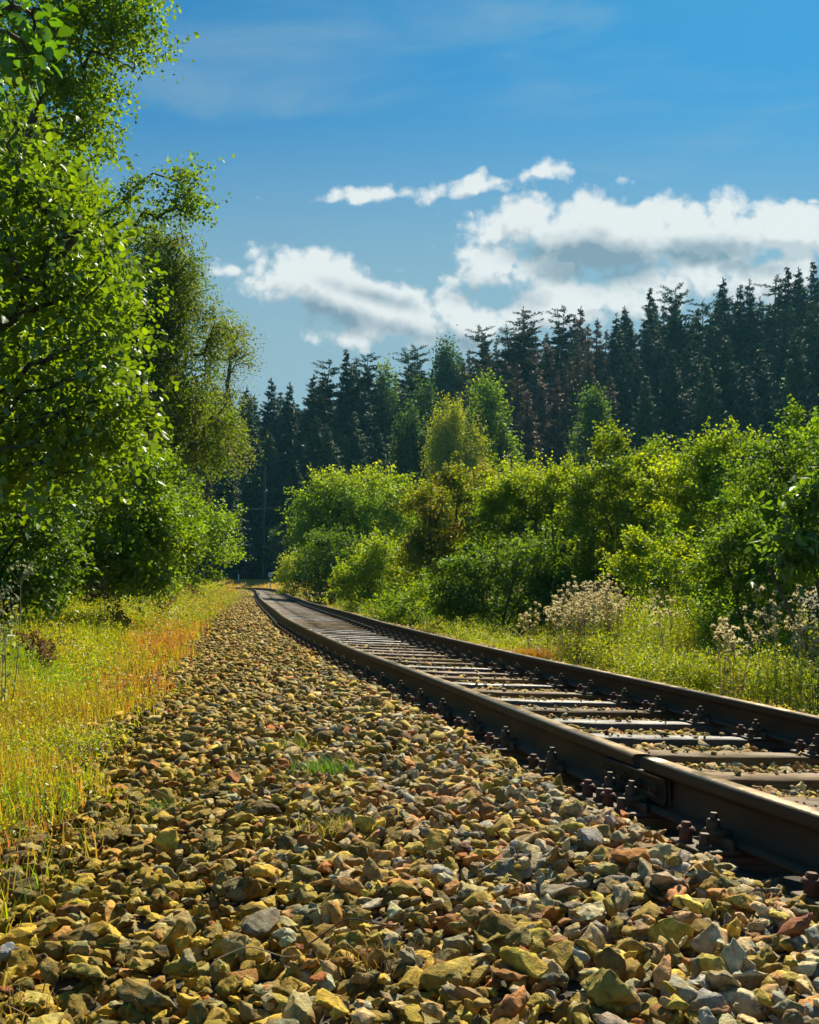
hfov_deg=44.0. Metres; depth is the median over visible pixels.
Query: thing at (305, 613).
sleeper
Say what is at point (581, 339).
spruce tree
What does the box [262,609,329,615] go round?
sleeper
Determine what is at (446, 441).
weeping birch
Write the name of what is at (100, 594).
dock plant
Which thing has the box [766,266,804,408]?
spruce tree
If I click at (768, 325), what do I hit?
pine tree
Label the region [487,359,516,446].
spruce tree
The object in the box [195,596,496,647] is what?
ballast gravel
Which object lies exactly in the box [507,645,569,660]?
grass tuft
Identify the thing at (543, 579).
leafy bush
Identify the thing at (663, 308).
spruce tree
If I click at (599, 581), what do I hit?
thistle
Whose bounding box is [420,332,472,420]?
poplar tree
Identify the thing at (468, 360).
spruce tree
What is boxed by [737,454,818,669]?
elder bush
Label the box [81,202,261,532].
willow tree
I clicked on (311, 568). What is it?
leafy bush
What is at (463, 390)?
spruce tree
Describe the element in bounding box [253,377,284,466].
spruce tree
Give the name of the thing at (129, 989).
stone
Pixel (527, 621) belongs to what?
thistle
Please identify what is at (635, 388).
spruce tree
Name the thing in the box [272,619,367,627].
sleeper
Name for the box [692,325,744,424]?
spruce tree
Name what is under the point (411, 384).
pine tree
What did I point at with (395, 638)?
sleeper
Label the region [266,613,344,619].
sleeper
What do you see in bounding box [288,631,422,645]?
sleeper
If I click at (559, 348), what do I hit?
spruce tree
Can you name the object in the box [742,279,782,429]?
spruce tree
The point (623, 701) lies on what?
sleeper
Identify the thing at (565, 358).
spruce tree
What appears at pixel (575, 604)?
thistle
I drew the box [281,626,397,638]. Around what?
sleeper
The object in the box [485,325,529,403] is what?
pine tree
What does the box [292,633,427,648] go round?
sleeper
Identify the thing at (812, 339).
spruce tree
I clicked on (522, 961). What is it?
stone
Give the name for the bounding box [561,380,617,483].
maple tree
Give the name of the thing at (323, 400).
spruce tree
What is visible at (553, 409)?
spruce tree
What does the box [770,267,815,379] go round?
spruce tree
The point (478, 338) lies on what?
pine tree
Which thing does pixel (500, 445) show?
maple tree
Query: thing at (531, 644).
dry cane
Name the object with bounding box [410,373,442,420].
spruce tree
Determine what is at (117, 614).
dock plant
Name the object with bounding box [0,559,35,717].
tall weed
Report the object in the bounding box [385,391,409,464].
spruce tree
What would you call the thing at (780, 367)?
spruce tree
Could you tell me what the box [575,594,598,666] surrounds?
thistle
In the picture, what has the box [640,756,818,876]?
rail
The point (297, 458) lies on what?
spruce tree
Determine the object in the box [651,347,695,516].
spruce tree
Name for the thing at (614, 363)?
spruce tree
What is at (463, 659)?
sleeper
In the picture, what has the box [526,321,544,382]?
spruce tree
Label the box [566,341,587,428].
spruce tree
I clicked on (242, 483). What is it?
spruce tree
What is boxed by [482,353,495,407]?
spruce tree
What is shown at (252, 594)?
ballast gravel
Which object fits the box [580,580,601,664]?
thistle
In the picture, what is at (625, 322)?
spruce tree
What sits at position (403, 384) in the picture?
pine tree
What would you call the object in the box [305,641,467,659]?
sleeper
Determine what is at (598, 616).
thistle
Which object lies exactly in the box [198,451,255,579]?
spruce tree
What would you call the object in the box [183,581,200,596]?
dock plant
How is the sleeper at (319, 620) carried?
on the ground at (787, 879)
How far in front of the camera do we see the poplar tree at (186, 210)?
14.64 m
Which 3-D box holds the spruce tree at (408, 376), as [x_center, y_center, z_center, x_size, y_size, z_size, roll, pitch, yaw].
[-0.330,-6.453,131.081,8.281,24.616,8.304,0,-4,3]
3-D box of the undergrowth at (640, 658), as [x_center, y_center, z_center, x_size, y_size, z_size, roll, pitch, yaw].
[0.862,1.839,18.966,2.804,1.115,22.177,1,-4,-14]
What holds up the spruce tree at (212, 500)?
on the ground at (787, 879)
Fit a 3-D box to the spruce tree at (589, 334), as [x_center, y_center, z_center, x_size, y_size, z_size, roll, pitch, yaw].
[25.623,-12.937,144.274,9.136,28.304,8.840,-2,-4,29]
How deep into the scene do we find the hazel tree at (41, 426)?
5.52 m
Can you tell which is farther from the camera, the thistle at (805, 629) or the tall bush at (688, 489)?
the tall bush at (688, 489)
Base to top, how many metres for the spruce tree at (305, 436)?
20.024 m
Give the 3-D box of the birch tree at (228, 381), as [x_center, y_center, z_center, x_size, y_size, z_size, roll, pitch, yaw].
[-5.911,-2.062,32.239,2.778,10.185,3.043,1,-4,-17]
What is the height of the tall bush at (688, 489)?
4.193 m
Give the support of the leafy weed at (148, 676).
on the ground at (787, 879)
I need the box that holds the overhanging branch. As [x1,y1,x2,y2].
[0,0,79,102]
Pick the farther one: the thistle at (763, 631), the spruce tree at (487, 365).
the spruce tree at (487, 365)
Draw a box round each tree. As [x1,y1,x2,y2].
[0,0,199,319]
[0,41,192,545]
[0,69,234,462]
[0,151,177,580]
[48,338,217,518]
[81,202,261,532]
[179,463,219,573]
[180,284,268,588]
[191,451,218,576]
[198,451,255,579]
[206,441,260,578]
[214,408,261,574]
[231,388,264,478]
[238,425,272,575]
[238,433,293,577]
[241,404,272,570]
[251,394,263,440]
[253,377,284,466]
[262,522,301,578]
[265,408,289,517]
[265,467,310,569]
[270,381,299,496]
[276,392,284,414]
[279,436,309,521]
[281,407,317,504]
[282,373,328,487]
[293,413,326,567]
[294,404,302,431]
[296,359,342,442]
[303,427,353,575]
[313,378,333,431]
[318,415,347,472]
[324,349,370,473]
[336,412,374,536]
[338,372,361,431]
[346,433,393,548]
[350,360,360,393]
[351,352,392,453]
[352,389,381,528]
[353,356,363,393]
[366,353,408,469]
[379,399,431,535]
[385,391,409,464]
[391,349,420,415]
[392,371,399,415]
[394,373,458,495]
[396,343,440,413]
[401,369,413,405]
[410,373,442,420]
[411,384,428,418]
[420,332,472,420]
[428,370,445,409]
[447,362,471,414]
[451,388,466,427]
[456,367,533,501]
[458,357,469,382]
[462,324,499,395]
[462,362,486,446]
[464,348,474,381]
[470,346,495,404]
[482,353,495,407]
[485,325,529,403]
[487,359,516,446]
[491,341,502,379]
[492,410,516,462]
[502,306,553,433]
[502,362,547,550]
[511,342,529,419]
[511,389,555,553]
[520,324,529,361]
[524,352,553,476]
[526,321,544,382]
[538,378,565,466]
[539,305,578,400]
[539,346,561,465]
[541,335,550,389]
[544,393,587,566]
[545,358,584,534]
[552,324,568,393]
[558,323,575,399]
[558,335,596,455]
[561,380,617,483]
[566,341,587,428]
[567,306,589,370]
[569,316,578,356]
[574,327,593,367]
[576,337,602,466]
[583,374,628,496]
[585,324,601,390]
[586,318,613,399]
[597,329,609,386]
[604,329,617,414]
[605,312,627,414]
[608,323,640,424]
[615,305,641,364]
[615,348,643,460]
[618,324,673,460]
[622,353,657,493]
[622,376,677,527]
[626,314,639,354]
[633,288,666,356]
[638,309,673,434]
[641,302,665,347]
[651,282,701,383]
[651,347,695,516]
[658,303,668,348]
[661,314,689,384]
[667,342,699,454]
[672,300,698,366]
[673,299,684,333]
[681,357,744,535]
[682,298,717,363]
[683,358,710,465]
[686,324,702,379]
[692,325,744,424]
[696,321,717,379]
[698,276,757,456]
[698,307,741,398]
[704,335,763,564]
[725,284,774,429]
[728,298,742,349]
[728,360,764,499]
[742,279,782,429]
[743,342,780,457]
[751,273,796,377]
[756,296,769,363]
[759,313,792,445]
[764,302,777,353]
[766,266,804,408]
[766,326,818,474]
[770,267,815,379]
[771,291,782,312]
[771,303,803,419]
[775,323,818,450]
[785,296,818,424]
[802,261,818,324]
[808,326,818,431]
[809,341,818,417]
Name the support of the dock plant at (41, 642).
on the ground at (787, 879)
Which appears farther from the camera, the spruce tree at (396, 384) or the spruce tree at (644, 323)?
the spruce tree at (396, 384)
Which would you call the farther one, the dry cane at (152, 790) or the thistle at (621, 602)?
the thistle at (621, 602)
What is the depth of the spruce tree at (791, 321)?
124.95 m
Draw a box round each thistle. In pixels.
[517,601,540,650]
[537,600,558,651]
[545,595,572,661]
[547,597,577,659]
[551,594,579,656]
[555,575,589,661]
[557,582,592,663]
[559,581,587,660]
[563,602,577,657]
[564,594,587,659]
[571,600,589,663]
[572,580,595,662]
[574,582,602,632]
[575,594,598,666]
[576,580,600,643]
[577,591,604,666]
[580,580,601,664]
[581,591,616,638]
[587,584,611,628]
[588,591,607,665]
[594,581,623,648]
[594,600,605,657]
[598,585,623,657]
[600,573,613,639]
[600,582,635,655]
[601,600,623,660]
[603,586,625,638]
[604,582,624,651]
[644,594,677,678]
[711,617,739,696]
[718,617,760,699]
[743,584,779,701]
[763,589,802,697]
[784,584,817,697]
[790,605,818,712]
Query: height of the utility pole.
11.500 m
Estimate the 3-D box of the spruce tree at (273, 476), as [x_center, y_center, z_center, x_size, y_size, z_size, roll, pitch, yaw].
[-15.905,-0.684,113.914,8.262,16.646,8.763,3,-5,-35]
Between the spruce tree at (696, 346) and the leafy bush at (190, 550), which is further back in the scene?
the spruce tree at (696, 346)
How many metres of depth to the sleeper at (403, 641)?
13.07 m
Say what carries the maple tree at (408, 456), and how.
on the ground at (787, 879)
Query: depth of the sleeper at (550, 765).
3.89 m
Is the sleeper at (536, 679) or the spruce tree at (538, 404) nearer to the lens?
the sleeper at (536, 679)
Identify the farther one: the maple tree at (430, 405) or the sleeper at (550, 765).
the maple tree at (430, 405)
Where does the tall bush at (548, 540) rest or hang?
on the ground at (787, 879)
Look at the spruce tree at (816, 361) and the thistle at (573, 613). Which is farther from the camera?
the spruce tree at (816, 361)
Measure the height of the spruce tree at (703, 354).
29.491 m
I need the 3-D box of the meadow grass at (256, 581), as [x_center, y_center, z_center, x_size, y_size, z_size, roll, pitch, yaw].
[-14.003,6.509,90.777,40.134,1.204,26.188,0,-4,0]
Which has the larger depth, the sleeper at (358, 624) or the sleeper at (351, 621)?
the sleeper at (351, 621)
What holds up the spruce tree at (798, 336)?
on the ground at (787, 879)
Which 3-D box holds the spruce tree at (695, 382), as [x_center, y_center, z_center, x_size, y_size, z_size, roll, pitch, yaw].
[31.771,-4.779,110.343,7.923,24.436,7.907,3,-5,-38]
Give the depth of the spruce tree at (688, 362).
118.65 m
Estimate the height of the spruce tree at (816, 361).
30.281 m
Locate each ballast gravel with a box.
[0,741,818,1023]
[34,631,818,797]
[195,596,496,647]
[232,588,322,603]
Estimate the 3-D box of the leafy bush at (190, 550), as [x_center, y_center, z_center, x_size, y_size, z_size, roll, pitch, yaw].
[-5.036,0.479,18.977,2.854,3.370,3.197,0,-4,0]
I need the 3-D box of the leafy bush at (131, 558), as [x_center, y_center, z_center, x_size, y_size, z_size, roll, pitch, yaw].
[-3.885,-0.061,12.429,2.805,3.448,2.713,0,-4,0]
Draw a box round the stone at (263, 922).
[241,907,281,936]
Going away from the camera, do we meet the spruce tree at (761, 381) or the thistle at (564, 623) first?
the thistle at (564, 623)
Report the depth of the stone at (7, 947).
2.09 m
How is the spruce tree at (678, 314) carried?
on the ground at (787, 879)
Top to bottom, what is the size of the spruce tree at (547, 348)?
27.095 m
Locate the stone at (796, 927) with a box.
[776,912,813,936]
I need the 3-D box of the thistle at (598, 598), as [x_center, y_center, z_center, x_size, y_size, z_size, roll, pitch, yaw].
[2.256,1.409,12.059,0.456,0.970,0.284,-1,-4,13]
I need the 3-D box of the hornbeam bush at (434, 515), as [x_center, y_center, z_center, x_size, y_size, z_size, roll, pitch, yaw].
[1.482,0.865,27.092,4.399,4.974,3.662,0,-4,0]
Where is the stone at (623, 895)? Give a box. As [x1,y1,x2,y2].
[613,884,634,910]
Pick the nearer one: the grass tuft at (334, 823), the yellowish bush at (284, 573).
the grass tuft at (334, 823)
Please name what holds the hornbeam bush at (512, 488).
on the ground at (787, 879)
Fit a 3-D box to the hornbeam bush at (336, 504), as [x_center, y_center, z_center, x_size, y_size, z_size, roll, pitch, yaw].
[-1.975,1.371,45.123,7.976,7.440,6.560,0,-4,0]
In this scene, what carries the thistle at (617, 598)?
on the ground at (787, 879)
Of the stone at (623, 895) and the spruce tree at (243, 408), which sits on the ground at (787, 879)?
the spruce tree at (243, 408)
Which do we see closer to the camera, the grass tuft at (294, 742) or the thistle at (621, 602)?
the grass tuft at (294, 742)
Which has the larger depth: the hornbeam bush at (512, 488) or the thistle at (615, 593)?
the hornbeam bush at (512, 488)
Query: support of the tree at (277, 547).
on the ground at (787, 879)
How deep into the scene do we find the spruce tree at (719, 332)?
116.74 m
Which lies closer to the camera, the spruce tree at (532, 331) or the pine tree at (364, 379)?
the pine tree at (364, 379)
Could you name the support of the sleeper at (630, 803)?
on the ground at (787, 879)
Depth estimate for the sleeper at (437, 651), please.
11.05 m
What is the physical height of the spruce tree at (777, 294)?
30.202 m
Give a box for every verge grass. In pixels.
[0,577,236,933]
[310,596,818,714]
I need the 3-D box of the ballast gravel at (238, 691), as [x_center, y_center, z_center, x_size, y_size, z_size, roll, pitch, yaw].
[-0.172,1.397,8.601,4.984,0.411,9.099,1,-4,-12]
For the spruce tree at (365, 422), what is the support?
on the ground at (787, 879)
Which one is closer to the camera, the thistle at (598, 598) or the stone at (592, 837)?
the stone at (592, 837)
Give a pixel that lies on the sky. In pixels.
(401, 173)
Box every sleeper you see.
[260,607,321,612]
[261,608,325,613]
[262,608,327,614]
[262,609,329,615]
[262,610,333,616]
[263,610,331,615]
[264,611,336,617]
[265,612,341,618]
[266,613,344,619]
[267,613,343,620]
[268,614,346,621]
[268,615,349,622]
[268,616,352,623]
[270,617,356,625]
[271,618,359,626]
[271,621,367,629]
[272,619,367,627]
[274,621,380,632]
[274,622,375,630]
[276,622,384,634]
[278,624,389,636]
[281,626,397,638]
[283,627,402,640]
[284,629,413,643]
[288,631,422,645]
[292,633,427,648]
[294,661,554,684]
[295,636,440,651]
[299,638,446,655]
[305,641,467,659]
[311,644,479,662]
[314,672,616,701]
[317,648,496,667]
[324,652,514,672]
[331,656,525,678]
[352,689,692,721]
[354,666,577,692]
[387,680,649,709]
[395,726,818,769]
[420,698,747,734]
[425,747,818,789]
[451,711,804,750]
[497,780,818,832]
[559,812,787,873]
[569,771,818,806]
[655,871,818,928]
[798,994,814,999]
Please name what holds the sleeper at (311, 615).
on the ground at (787, 879)
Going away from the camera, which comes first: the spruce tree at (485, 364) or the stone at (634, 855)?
the stone at (634, 855)
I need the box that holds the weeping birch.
[417,390,495,542]
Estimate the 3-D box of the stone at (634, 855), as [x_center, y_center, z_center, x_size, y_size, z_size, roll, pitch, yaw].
[0.523,0.812,2.396,0.076,0.048,0.093,1,-4,-14]
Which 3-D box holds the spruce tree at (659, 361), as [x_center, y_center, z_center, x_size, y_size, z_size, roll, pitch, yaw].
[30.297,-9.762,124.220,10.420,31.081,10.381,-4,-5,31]
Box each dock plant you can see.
[10,625,62,672]
[79,574,120,627]
[104,605,131,630]
[152,593,176,619]
[168,583,191,603]
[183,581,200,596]
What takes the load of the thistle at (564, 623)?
on the ground at (787, 879)
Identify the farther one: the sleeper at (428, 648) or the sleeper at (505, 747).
the sleeper at (428, 648)
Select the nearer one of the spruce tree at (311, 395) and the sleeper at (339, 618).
the sleeper at (339, 618)
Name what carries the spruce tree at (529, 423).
on the ground at (787, 879)
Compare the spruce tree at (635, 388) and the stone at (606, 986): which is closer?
the stone at (606, 986)
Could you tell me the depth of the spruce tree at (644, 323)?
135.57 m
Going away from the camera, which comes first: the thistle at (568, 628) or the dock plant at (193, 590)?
the thistle at (568, 628)
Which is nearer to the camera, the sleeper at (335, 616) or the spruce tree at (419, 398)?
the sleeper at (335, 616)
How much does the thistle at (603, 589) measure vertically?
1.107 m
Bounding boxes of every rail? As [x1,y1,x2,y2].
[232,587,670,808]
[240,587,818,748]
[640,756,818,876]
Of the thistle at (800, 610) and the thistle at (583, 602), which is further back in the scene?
the thistle at (583, 602)
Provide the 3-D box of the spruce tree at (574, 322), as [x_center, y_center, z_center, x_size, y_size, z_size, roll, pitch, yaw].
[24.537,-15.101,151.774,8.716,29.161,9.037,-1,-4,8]
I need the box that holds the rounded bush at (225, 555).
[164,489,253,595]
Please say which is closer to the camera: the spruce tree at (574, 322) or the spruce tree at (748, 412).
the spruce tree at (748, 412)
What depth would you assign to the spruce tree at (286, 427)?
131.29 m
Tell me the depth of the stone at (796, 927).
1.90 m
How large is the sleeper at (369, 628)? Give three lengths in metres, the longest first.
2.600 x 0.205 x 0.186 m
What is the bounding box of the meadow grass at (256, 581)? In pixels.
[202,578,417,592]
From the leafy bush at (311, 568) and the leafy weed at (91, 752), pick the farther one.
the leafy bush at (311, 568)
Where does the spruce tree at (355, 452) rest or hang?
on the ground at (787, 879)
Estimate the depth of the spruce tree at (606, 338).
153.53 m
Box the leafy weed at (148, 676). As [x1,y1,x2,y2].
[121,667,163,688]
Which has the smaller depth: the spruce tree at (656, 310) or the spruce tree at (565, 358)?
the spruce tree at (565, 358)
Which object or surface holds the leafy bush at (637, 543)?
on the ground at (787, 879)
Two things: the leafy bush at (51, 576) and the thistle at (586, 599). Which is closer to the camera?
the leafy bush at (51, 576)
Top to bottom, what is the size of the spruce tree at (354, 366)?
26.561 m
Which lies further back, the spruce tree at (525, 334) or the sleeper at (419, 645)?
the spruce tree at (525, 334)
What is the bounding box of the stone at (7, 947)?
[0,942,16,961]
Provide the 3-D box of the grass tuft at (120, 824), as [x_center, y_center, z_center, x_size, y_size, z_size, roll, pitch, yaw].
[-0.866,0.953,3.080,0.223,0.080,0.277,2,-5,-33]
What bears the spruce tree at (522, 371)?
on the ground at (787, 879)
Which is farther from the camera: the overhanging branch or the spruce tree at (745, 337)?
the spruce tree at (745, 337)
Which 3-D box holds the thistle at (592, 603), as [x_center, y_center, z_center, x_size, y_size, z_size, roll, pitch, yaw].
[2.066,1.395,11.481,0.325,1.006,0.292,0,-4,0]
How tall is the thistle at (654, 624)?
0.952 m
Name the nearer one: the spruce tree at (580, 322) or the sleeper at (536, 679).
the sleeper at (536, 679)
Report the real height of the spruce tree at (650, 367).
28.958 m
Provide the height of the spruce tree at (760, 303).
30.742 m
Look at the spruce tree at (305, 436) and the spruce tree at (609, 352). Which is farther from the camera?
the spruce tree at (609, 352)
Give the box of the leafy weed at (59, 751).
[25,735,94,773]
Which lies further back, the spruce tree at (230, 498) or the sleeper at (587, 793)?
the spruce tree at (230, 498)
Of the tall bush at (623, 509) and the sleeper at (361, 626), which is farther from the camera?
the tall bush at (623, 509)
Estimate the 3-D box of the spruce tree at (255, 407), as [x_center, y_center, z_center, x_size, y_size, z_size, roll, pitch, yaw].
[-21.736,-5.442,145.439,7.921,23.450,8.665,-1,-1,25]
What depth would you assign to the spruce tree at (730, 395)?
108.17 m
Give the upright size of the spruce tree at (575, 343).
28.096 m
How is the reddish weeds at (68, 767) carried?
on the ground at (787, 879)
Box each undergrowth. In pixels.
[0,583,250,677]
[330,584,818,708]
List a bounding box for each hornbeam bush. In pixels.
[275,460,436,602]
[323,526,421,614]
[385,450,544,609]
[451,447,648,624]
[614,495,818,668]
[691,394,818,651]
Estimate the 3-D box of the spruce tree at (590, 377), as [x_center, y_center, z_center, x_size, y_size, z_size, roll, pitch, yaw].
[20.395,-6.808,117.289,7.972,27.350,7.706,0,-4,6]
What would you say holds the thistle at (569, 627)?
on the ground at (787, 879)
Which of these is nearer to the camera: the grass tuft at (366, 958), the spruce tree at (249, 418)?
the grass tuft at (366, 958)
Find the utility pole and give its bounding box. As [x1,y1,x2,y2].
[262,465,267,579]
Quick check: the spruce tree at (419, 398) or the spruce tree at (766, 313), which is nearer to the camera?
the spruce tree at (419, 398)
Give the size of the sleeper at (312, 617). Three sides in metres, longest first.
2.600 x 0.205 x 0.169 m
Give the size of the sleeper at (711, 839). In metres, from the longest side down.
2.600 x 0.243 x 0.172 m
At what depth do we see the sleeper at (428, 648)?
11.52 m
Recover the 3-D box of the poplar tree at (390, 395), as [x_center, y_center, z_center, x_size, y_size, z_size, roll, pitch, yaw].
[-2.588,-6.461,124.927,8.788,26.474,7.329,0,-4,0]
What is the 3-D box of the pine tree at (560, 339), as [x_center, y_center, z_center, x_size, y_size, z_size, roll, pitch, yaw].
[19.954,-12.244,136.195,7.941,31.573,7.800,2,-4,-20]
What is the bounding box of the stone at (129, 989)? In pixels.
[115,977,175,1008]
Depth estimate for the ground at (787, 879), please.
2.26 m
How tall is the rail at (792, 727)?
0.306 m
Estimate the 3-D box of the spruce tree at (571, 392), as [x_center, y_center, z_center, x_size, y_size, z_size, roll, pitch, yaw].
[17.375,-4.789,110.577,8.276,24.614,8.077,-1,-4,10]
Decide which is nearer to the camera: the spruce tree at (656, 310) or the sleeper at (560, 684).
the sleeper at (560, 684)
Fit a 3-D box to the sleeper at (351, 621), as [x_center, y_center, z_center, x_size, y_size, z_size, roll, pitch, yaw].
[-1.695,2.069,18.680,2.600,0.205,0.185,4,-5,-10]
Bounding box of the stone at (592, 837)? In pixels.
[578,827,604,848]
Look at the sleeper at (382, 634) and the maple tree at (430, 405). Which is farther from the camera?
the maple tree at (430, 405)
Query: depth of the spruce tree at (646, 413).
102.68 m
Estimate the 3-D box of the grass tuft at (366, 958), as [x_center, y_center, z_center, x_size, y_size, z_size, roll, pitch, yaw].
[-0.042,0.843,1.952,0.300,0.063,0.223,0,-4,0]
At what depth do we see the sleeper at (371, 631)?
15.60 m
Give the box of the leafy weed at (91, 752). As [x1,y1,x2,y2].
[64,717,115,763]
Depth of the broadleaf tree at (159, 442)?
33.84 m
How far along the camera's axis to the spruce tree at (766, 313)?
147.38 m
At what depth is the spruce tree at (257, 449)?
118.20 m
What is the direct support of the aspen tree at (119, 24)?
on the ground at (787, 879)
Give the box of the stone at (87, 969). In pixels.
[65,962,106,978]
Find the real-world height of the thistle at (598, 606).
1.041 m
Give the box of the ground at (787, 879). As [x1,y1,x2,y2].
[1,561,818,1023]
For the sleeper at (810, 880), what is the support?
on the ground at (787, 879)
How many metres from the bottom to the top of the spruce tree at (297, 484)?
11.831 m
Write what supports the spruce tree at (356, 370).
on the ground at (787, 879)
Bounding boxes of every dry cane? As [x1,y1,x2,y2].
[138,789,171,800]
[214,946,310,960]
[305,906,419,946]
[509,626,554,660]
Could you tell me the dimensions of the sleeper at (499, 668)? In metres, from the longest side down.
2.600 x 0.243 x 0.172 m
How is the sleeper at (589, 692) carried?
on the ground at (787, 879)
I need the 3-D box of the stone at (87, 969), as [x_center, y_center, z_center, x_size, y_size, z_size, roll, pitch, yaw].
[-0.619,0.881,1.950,0.060,0.044,0.135,3,-5,-41]
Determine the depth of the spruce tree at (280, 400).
152.90 m
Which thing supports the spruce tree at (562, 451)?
on the ground at (787, 879)
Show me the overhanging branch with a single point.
(29, 33)
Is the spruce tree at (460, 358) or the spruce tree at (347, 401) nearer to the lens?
the spruce tree at (347, 401)
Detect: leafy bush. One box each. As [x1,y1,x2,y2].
[0,453,108,629]
[2,369,209,624]
[80,461,212,603]
[287,523,370,604]
[353,565,471,629]
[415,515,586,636]
[593,514,743,650]
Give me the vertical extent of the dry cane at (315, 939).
0.072 m
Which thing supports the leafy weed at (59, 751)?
on the ground at (787, 879)
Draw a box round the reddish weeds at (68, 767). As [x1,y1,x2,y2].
[0,583,235,879]
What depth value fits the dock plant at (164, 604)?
14.34 m
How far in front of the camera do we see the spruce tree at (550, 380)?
126.61 m
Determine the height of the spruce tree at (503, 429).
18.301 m
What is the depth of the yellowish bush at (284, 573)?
55.67 m
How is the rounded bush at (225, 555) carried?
on the ground at (787, 879)
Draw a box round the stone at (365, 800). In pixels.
[359,794,376,807]
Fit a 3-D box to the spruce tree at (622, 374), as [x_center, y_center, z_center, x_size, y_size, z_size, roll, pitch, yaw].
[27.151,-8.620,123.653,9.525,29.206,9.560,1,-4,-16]
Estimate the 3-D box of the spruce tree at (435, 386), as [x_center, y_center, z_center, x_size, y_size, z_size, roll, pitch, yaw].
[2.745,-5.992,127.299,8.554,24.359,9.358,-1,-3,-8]
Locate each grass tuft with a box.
[0,968,66,1023]
[87,810,159,842]
[130,792,190,821]
[245,734,331,752]
[285,749,367,782]
[285,803,381,838]
[305,920,435,982]
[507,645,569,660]
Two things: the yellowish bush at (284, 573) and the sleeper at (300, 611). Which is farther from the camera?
the yellowish bush at (284, 573)
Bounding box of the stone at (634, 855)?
[611,846,650,862]
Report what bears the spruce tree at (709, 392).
on the ground at (787, 879)
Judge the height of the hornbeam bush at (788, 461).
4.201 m
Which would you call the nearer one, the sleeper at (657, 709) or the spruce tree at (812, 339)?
the sleeper at (657, 709)
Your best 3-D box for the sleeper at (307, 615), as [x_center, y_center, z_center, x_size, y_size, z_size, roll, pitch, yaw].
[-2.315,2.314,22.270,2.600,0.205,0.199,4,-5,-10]
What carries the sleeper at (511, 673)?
on the ground at (787, 879)
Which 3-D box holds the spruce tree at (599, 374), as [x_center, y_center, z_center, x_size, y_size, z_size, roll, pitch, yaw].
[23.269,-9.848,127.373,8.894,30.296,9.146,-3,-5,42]
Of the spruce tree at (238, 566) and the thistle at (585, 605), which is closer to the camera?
the thistle at (585, 605)
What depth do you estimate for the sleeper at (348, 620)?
19.14 m
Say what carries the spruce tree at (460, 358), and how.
on the ground at (787, 879)
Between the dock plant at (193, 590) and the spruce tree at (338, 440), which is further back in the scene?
the spruce tree at (338, 440)
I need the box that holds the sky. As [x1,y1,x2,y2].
[0,0,818,421]
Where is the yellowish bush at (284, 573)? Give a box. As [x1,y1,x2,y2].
[270,549,320,595]
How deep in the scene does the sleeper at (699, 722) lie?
5.53 m
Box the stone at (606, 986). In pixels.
[579,967,637,1005]
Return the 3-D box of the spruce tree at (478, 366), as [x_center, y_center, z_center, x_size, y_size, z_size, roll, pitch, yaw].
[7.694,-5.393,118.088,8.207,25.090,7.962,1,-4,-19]
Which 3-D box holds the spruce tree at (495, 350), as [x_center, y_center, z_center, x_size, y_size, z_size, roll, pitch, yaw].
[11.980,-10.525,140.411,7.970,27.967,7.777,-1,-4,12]
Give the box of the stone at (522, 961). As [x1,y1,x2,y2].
[499,945,546,979]
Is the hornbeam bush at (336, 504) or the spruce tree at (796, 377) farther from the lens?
the spruce tree at (796, 377)
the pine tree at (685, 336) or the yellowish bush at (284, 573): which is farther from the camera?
the pine tree at (685, 336)
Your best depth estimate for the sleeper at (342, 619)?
20.15 m
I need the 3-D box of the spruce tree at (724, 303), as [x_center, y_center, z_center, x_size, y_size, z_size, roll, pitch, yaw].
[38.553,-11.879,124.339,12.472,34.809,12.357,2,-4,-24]
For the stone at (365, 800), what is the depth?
3.12 m
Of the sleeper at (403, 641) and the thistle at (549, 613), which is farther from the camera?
the sleeper at (403, 641)
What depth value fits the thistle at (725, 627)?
8.54 m
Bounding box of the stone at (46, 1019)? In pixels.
[25,1013,61,1023]
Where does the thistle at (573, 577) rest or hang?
on the ground at (787, 879)
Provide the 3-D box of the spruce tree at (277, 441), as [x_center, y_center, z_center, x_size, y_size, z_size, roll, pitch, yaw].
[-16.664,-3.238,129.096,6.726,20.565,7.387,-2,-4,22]
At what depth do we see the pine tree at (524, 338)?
125.62 m
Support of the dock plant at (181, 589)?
on the ground at (787, 879)
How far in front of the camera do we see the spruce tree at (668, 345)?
128.00 m
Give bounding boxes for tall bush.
[403,449,571,603]
[543,414,711,624]
[627,415,800,630]
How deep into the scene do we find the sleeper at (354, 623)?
18.16 m
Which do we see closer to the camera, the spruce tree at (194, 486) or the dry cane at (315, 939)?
the dry cane at (315, 939)
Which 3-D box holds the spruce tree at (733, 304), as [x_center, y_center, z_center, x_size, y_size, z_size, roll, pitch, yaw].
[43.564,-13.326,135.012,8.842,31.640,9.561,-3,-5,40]

